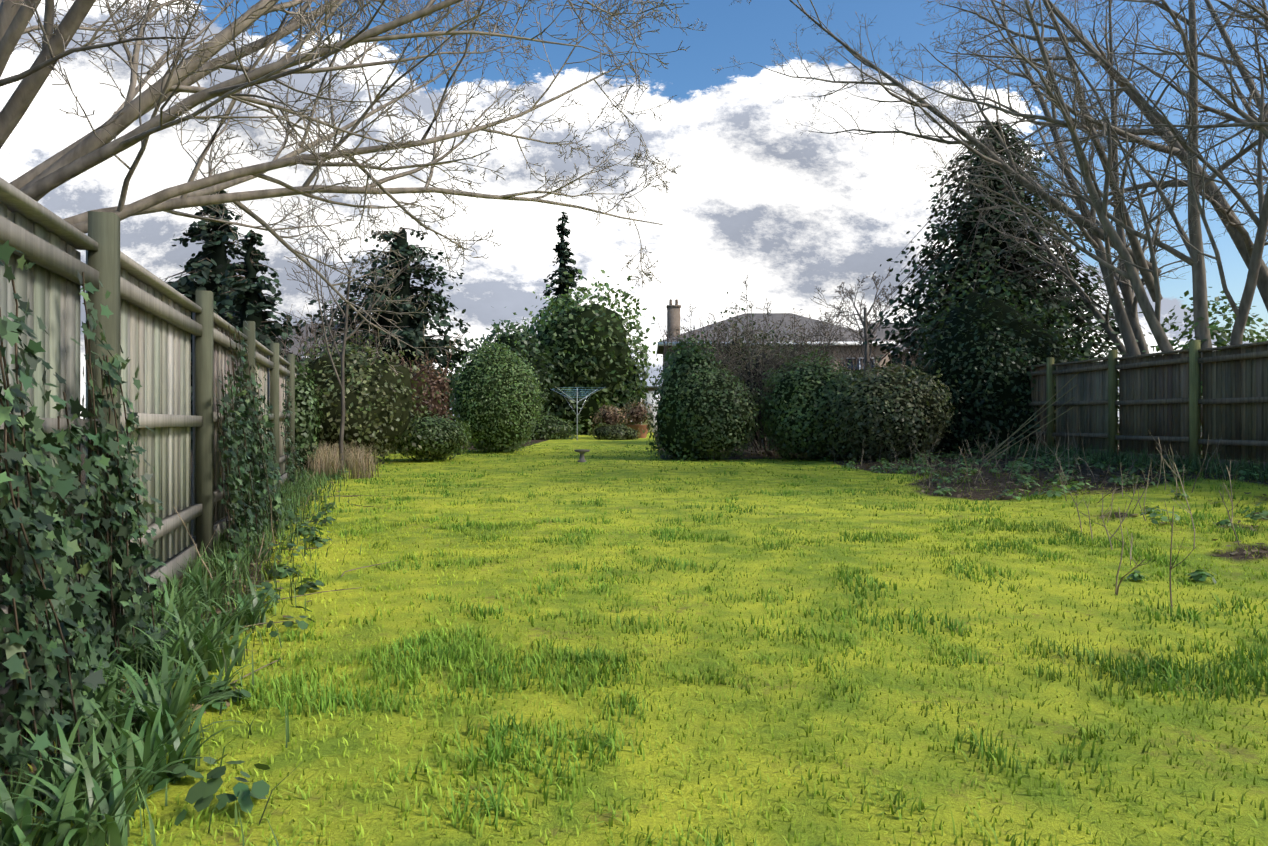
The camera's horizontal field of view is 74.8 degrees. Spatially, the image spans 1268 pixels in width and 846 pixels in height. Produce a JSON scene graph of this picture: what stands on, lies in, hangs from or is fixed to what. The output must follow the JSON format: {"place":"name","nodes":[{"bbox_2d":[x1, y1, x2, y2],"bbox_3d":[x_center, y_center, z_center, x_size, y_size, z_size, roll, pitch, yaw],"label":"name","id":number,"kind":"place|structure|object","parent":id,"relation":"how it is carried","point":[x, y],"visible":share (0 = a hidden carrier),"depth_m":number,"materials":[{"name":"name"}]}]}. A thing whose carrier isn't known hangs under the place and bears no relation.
{"place":"outdoors","nodes":[
{"label":"outdoors","id":0,"kind":"place"},
{"bbox_2d":[276,303,371,362],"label":"shrub","id":1,"kind":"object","parent":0,"point":[294,348],"depth_m":62.09,"materials":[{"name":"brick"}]},
{"bbox_2d":[540,212,586,324],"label":"conifer tree","id":2,"kind":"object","parent":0,"point":[563,252],"depth_m":42.86,"materials":[{"name":"green plant"}]},
{"bbox_2d":[0,423,1267,845],"bbox_3d":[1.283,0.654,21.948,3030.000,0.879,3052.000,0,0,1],"label":"ground","id":3,"kind":"structure","parent":0,"point":[1108,827],"depth_m":3.46,"materials":[{"name":"green plant"}]},
{"bbox_2d":[0,547,277,845],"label":"strap leaf plants","id":4,"kind":"object","parent":3,"relation":"on","point":[163,723],"visible":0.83,"depth_m":2.54,"materials":[{"name":"green plant"}]},
{"bbox_2d":[0,177,306,727],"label":"fence","id":5,"kind":"object","parent":3,"relation":"on","point":[150,326],"visible":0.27,"depth_m":4.59,"materials":[{"name":"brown wood"}]},
{"bbox_2d":[0,240,321,805],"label":"ivy fence","id":6,"kind":"object","parent":3,"relation":"on","point":[33,693],"visible":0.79,"depth_m":2.88,"materials":[{"name":"green plant"}]},
{"bbox_2d":[202,230,242,276],"bbox_3d":[-17.078,-3.635,34.301,5.999,9.793,6.515,0,0,-28],"label":"conifer","id":7,"kind":"object","parent":3,"relation":"on","point":[232,255],"depth_m":34.55,"materials":[{"name":"green plant"}]},
{"bbox_2d":[162,190,285,443],"bbox_3d":[-13.305,-3.313,26.230,5.792,8.566,5.461,0,0,1],"label":"conifer","id":8,"kind":"object","parent":3,"relation":"on","point":[206,275],"visible":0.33,"depth_m":25.75,"materials":[{"name":"green plant"}]},
{"bbox_2d":[191,229,311,449],"bbox_3d":[-10.360,-1.975,22.109,3.956,6.418,3.932,0,0,16],"label":"conifer","id":9,"kind":"object","parent":3,"relation":"on","point":[249,298],"visible":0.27,"depth_m":22.00,"materials":[{"name":"green plant"}]},
{"bbox_2d":[217,493,396,690],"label":"fallen sticks","id":10,"kind":"object","parent":3,"relation":"on","point":[305,594],"visible":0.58,"depth_m":4.86,"materials":[{"name":"brown plant"}]},
{"bbox_2d":[0,0,706,375],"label":"bare tree","id":11,"kind":"object","parent":3,"relation":"on","point":[96,146],"visible":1,"depth_m":6.51,"materials":[{"name":"brown plant"}]},
{"bbox_2d":[283,196,431,472],"bbox_3d":[-5.104,-1.507,14.842,2.735,4.774,2.481,0,0,-42],"label":"sapling","id":12,"kind":"object","parent":3,"relation":"on","point":[341,356],"visible":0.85,"depth_m":14.67,"materials":[{"name":"brown plant"}]},
{"bbox_2d":[294,228,481,420],"bbox_3d":[-8.580,-3.142,28.907,6.840,7.541,7.164,0,0,1],"label":"conifer","id":13,"kind":"object","parent":3,"relation":"on","point":[412,334],"visible":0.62,"depth_m":28.48,"materials":[{"name":"green plant"}]},
{"bbox_2d":[550,387,604,439],"bbox_3d":[-2.124,-0.344,31.003,1.853,1.958,1.853,0,0,-11],"label":"rotary clothesline","id":14,"kind":"object","parent":3,"relation":"on","point":[577,393],"visible":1,"depth_m":31.04,"materials":[{"name":"silver metal"}]},
{"bbox_2d":[574,449,589,461],"bbox_3d":[-1.097,0.695,17.537,0.332,0.265,0.340,0,0,1],"label":"bird bath","id":15,"kind":"object","parent":3,"relation":"on","point":[582,452],"visible":0.96,"depth_m":17.48,"materials":[{"name":"grey stone"}]},
{"bbox_2d":[590,405,627,427],"bbox_3d":[-0.926,-0.079,33.014,1.719,1.370,1.828,0,0,1],"label":"shrub","id":16,"kind":"object","parent":3,"relation":"on","point":[610,416],"visible":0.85,"depth_m":32.67,"materials":[{"name":"plant"}]},
{"bbox_2d":[0,440,1267,845],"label":"rough grass","id":17,"kind":"structure","parent":3,"relation":"on","point":[358,462],"depth_m":7.08,"materials":[{"name":"green plant"}]},
{"bbox_2d":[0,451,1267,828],"bbox_3d":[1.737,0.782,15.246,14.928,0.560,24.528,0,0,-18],"label":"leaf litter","id":18,"kind":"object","parent":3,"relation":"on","point":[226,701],"visible":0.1,"depth_m":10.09,"materials":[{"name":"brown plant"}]},
{"bbox_2d":[622,397,654,437],"bbox_3d":[0.164,-0.218,33.589,1.534,1.636,1.534,0,0,1],"label":"potted plant","id":19,"kind":"object","parent":3,"relation":"on","point":[637,413],"visible":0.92,"depth_m":33.19,"materials":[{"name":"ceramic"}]},
{"bbox_2d":[42,447,1267,825],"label":"weed plants","id":20,"kind":"object","parent":3,"relation":"on","point":[200,793],"visible":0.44,"depth_m":6.04,"materials":[{"name":"green plant"}]},
{"bbox_2d":[173,417,1264,608],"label":"dry stem twigs","id":21,"kind":"object","parent":3,"relation":"on","point":[1107,531],"visible":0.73,"depth_m":8.91,"materials":[{"name":"brown plant"}]},
{"bbox_2d":[267,250,1267,475],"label":"shrubs","id":22,"kind":"object","parent":3,"relation":"on","point":[969,388],"visible":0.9,"depth_m":17.63,"materials":[{"name":"green plant"}]},
{"bbox_2d":[268,293,925,376],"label":"shrub twig tips","id":23,"kind":"object","parent":22,"relation":"attached to","point":[446,368],"visible":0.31,"depth_m":19.68,"materials":[{"name":"brown plant"}]},
{"bbox_2d":[669,276,866,456],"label":"shrub twiggy stems","id":24,"kind":"object","parent":3,"relation":"on","point":[754,442],"visible":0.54,"depth_m":18.96,"materials":[{"name":"brown plant"}]},
{"bbox_2d":[656,299,899,380],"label":"house","id":25,"kind":"structure","parent":3,"relation":"on","point":[673,316],"depth_m":50.79,"materials":[{"name":"brick"}]},
{"bbox_2d":[829,267,897,376],"bbox_3d":[10.147,-3.169,36.456,3.310,7.409,2.324,0,0,36],"label":"bare tree","id":26,"kind":"object","parent":3,"relation":"on","point":[865,323],"visible":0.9,"depth_m":36.21,"materials":[{"name":"brown plant"}]},
{"bbox_2d":[858,323,926,370],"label":"shrub","id":27,"kind":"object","parent":3,"relation":"on","point":[881,333],"depth_m":59.13,"materials":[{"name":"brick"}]},
{"bbox_2d":[922,359,942,451],"bbox_3d":[6.741,-0.379,18.060,0.660,2.000,0.624,0,0,-16],"label":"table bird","id":28,"kind":"object","parent":3,"relation":"on","point":[925,368],"visible":0.02,"depth_m":18.14},
{"bbox_2d":[712,0,1187,358],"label":"bare tree","id":29,"kind":"object","parent":3,"relation":"on","point":[1136,253],"visible":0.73,"depth_m":16.62,"materials":[{"name":"brown plant"}]},
{"bbox_2d":[841,119,1154,429],"bbox_3d":[10.465,-2.753,24.091,9.252,12.193,10.812,0,0,1],"label":"conifer","id":30,"kind":"object","parent":3,"relation":"on","point":[977,239],"visible":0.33,"depth_m":23.44,"materials":[{"name":"leaves"},{"name":"bark"}]},
{"bbox_2d":[978,372,1078,461],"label":"bamboo canes","id":31,"kind":"object","parent":3,"relation":"on","point":[1016,431],"visible":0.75,"depth_m":14.91,"materials":[{"name":"brown wood"}]},
{"bbox_2d":[856,0,1267,460],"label":"bare tree","id":32,"kind":"object","parent":3,"relation":"on","point":[1193,243],"visible":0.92,"depth_m":13.10,"materials":[{"name":"brown plant"}]},
{"bbox_2d":[916,0,1219,359],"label":"bare tree","id":33,"kind":"object","parent":3,"relation":"on","point":[1128,295],"visible":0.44,"depth_m":20.89,"materials":[{"name":"brown plant"}]},
{"bbox_2d":[900,340,1267,470],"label":"fence","id":34,"kind":"object","parent":3,"relation":"on","point":[1160,396],"visible":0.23,"depth_m":12.76,"materials":[{"name":"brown wood"}]},
{"bbox_2d":[916,0,1267,311],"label":"bare tree","id":35,"kind":"object","parent":3,"relation":"on","point":[1237,231],"visible":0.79,"depth_m":15.04,"materials":[{"name":"brown plant"}]},
{"bbox_2d":[1091,0,1267,216],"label":"bare tree","id":36,"kind":"object","parent":3,"relation":"on","point":[1248,125],"visible":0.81,"depth_m":11.98,"materials":[{"name":"brown plant"}]},
{"bbox_2d":[0,0,1267,421],"label":"sky","id":37,"kind":"structure","parent":0,"point":[774,205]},
{"bbox_2d":[637,386,659,431],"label":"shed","id":38,"kind":"structure","parent":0,"point":[650,391],"depth_m":41.92,"materials":[{"name":"grey brick"}]},
{"bbox_2d":[641,391,659,431],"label":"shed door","id":39,"kind":"structure","parent":38,"relation":"in","point":[648,398],"depth_m":41.92,"materials":[{"name":"white paint"}]}
]}

